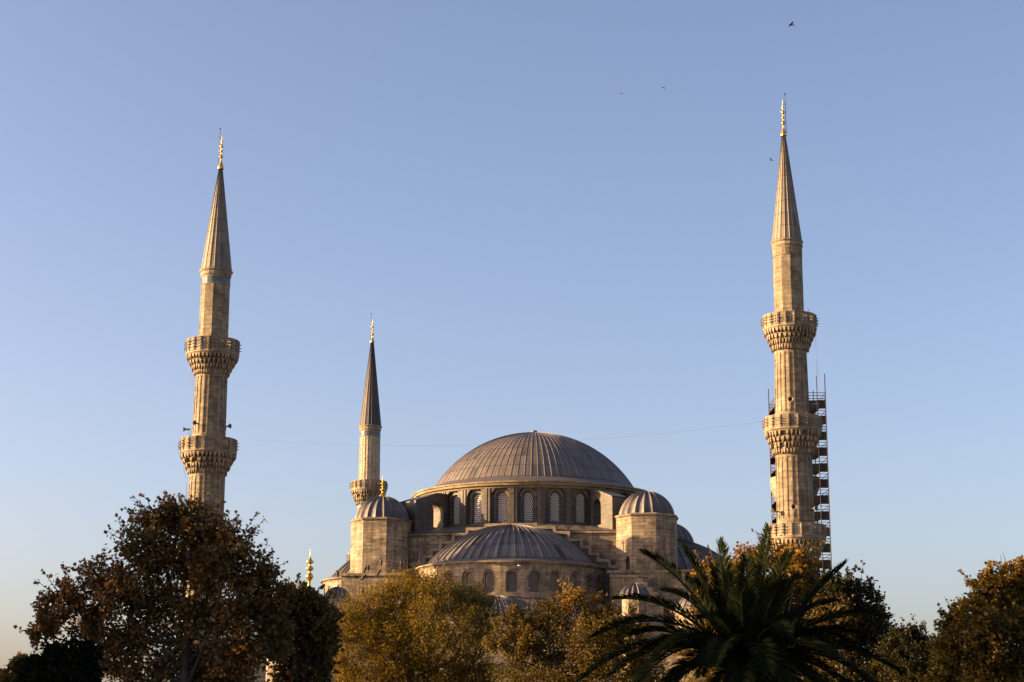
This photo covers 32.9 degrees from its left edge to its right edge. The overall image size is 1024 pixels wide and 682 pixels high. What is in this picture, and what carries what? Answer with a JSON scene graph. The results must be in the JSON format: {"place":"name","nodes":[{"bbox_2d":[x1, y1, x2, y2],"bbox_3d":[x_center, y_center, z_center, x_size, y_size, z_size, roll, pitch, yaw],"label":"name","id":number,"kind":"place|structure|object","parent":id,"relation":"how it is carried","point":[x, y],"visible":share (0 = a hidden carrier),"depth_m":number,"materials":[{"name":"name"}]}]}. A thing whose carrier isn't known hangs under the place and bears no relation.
{"place":"outdoors","nodes":[
{"label":"outdoors","id":0,"kind":"place"},
{"bbox_2d":[266,551,347,681],"bbox_3d":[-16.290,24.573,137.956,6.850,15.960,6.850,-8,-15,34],"label":"domed pavilion","id":1,"kind":"structure","parent":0,"point":[309,568],"depth_m":138.94,"materials":[{"name":"stone"}]},
{"bbox_2d":[221,430,747,681],"bbox_3d":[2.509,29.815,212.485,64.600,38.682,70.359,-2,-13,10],"label":"mosque","id":2,"kind":"structure","parent":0,"point":[546,511],"depth_m":198.91,"materials":[{"name":"stone"}]},
{"bbox_2d":[0,0,1023,681],"label":"sky","id":3,"kind":"structure","parent":0,"point":[529,242],"materials":[{"name":"blue"}]},
{"label":"ground","id":4,"kind":"structure","parent":0,"visible":0},
{"bbox_2d":[0,651,27,681],"bbox_3d":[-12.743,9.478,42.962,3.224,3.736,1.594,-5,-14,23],"label":"plane tree","id":5,"kind":"object","parent":4,"relation":"on","point":[11,665],"visible":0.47,"depth_m":43.11,"materials":[{"name":"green plant"}]},
{"bbox_2d":[6,622,109,681],"bbox_3d":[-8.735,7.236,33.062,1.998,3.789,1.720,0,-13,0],"label":"evergreen tree","id":6,"kind":"object","parent":4,"relation":"on","point":[56,661],"visible":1,"depth_m":33.23,"materials":[{"name":"green plant"}]},
{"bbox_2d":[13,489,299,681],"bbox_3d":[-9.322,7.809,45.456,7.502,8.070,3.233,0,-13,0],"label":"plane tree","id":7,"kind":"object","parent":4,"relation":"on","point":[121,584],"visible":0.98,"depth_m":45.45,"materials":[{"name":"brown plant"}]},
{"bbox_2d":[176,128,241,672],"bbox_3d":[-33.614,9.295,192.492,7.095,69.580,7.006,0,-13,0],"label":"minaret","id":8,"kind":"object","parent":4,"relation":"on","point":[208,449],"visible":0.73,"depth_m":192.09,"materials":[{"name":"stone"}]},
{"bbox_2d":[246,421,762,445],"bbox_3d":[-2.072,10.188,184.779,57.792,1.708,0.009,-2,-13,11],"label":"cable","id":9,"kind":"object","parent":8,"relation":"attached to","point":[516,443],"visible":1,"depth_m":184.65,"materials":[{"name":"grey metal"}]},
{"bbox_2d":[256,572,346,681],"bbox_3d":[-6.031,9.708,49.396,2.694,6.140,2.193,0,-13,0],"label":"plane tree","id":10,"kind":"object","parent":4,"relation":"on","point":[317,630],"visible":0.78,"depth_m":49.23,"materials":[{"name":"green plant"}]},
{"bbox_2d":[347,313,387,561],"bbox_3d":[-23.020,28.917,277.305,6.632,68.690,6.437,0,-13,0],"label":"minaret","id":11,"kind":"object","parent":4,"relation":"on","point":[366,486],"visible":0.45,"depth_m":278.93,"materials":[{"name":"stone"}]},
{"bbox_2d":[330,554,506,681],"bbox_3d":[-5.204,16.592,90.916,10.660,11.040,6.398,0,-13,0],"label":"ash tree","id":12,"kind":"object","parent":4,"relation":"on","point":[408,663],"visible":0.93,"depth_m":90.39,"materials":[{"name":"green plant"}]},
{"bbox_2d":[478,574,668,681],"bbox_3d":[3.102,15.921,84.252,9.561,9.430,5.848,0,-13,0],"label":"plane tree","id":13,"kind":"object","parent":4,"relation":"on","point":[526,645],"visible":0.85,"depth_m":84.54,"materials":[{"name":"green plant"}]},
{"bbox_2d":[575,522,907,681],"bbox_3d":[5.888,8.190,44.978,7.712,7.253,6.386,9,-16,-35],"label":"palm tree","id":14,"kind":"object","parent":4,"relation":"on","point":[739,646],"visible":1,"depth_m":44.78,"materials":[{"name":"green plant"}]},
{"bbox_2d":[665,529,839,681],"bbox_3d":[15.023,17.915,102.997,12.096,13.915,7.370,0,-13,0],"label":"plane tree","id":15,"kind":"object","parent":4,"relation":"on","point":[808,583],"visible":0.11,"depth_m":103.85,"materials":[{"name":"orange plant"}]},
{"bbox_2d":[761,93,827,611],"bbox_3d":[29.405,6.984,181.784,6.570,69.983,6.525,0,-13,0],"label":"minaret","id":16,"kind":"object","parent":4,"relation":"on","point":[792,427],"visible":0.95,"depth_m":181.09,"materials":[{"name":"stone"}]},
{"bbox_2d":[770,476,818,499],"bbox_3d":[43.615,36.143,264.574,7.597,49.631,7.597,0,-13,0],"label":"minaret","id":17,"kind":"object","parent":4,"relation":"on","point":[773,485],"visible":0.12,"depth_m":266.31,"materials":[{"name":"stone"}]},
{"bbox_2d":[768,374,831,583],"bbox_3d":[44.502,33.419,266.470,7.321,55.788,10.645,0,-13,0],"label":"scaffolding","id":18,"kind":"object","parent":4,"relation":"on","point":[819,467],"visible":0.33,"depth_m":264.52,"materials":[{"name":"metal"}]},
{"bbox_2d":[788,559,904,681],"bbox_3d":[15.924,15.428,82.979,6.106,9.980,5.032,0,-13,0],"label":"plane tree","id":19,"kind":"object","parent":4,"relation":"on","point":[848,591],"visible":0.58,"depth_m":82.71,"materials":[{"name":"green plant"}]},
{"bbox_2d":[870,614,952,681],"bbox_3d":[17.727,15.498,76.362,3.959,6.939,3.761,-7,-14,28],"label":"laurel tree","id":20,"kind":"object","parent":4,"relation":"on","point":[903,647],"visible":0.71,"depth_m":76.03,"materials":[{"name":"green plant"}]},
{"bbox_2d":[917,554,1023,681],"bbox_3d":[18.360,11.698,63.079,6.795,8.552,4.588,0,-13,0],"label":"plane tree","id":21,"kind":"object","parent":4,"relation":"on","point":[993,604],"visible":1,"depth_m":62.72,"materials":[{"name":"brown plant"}]}
]}

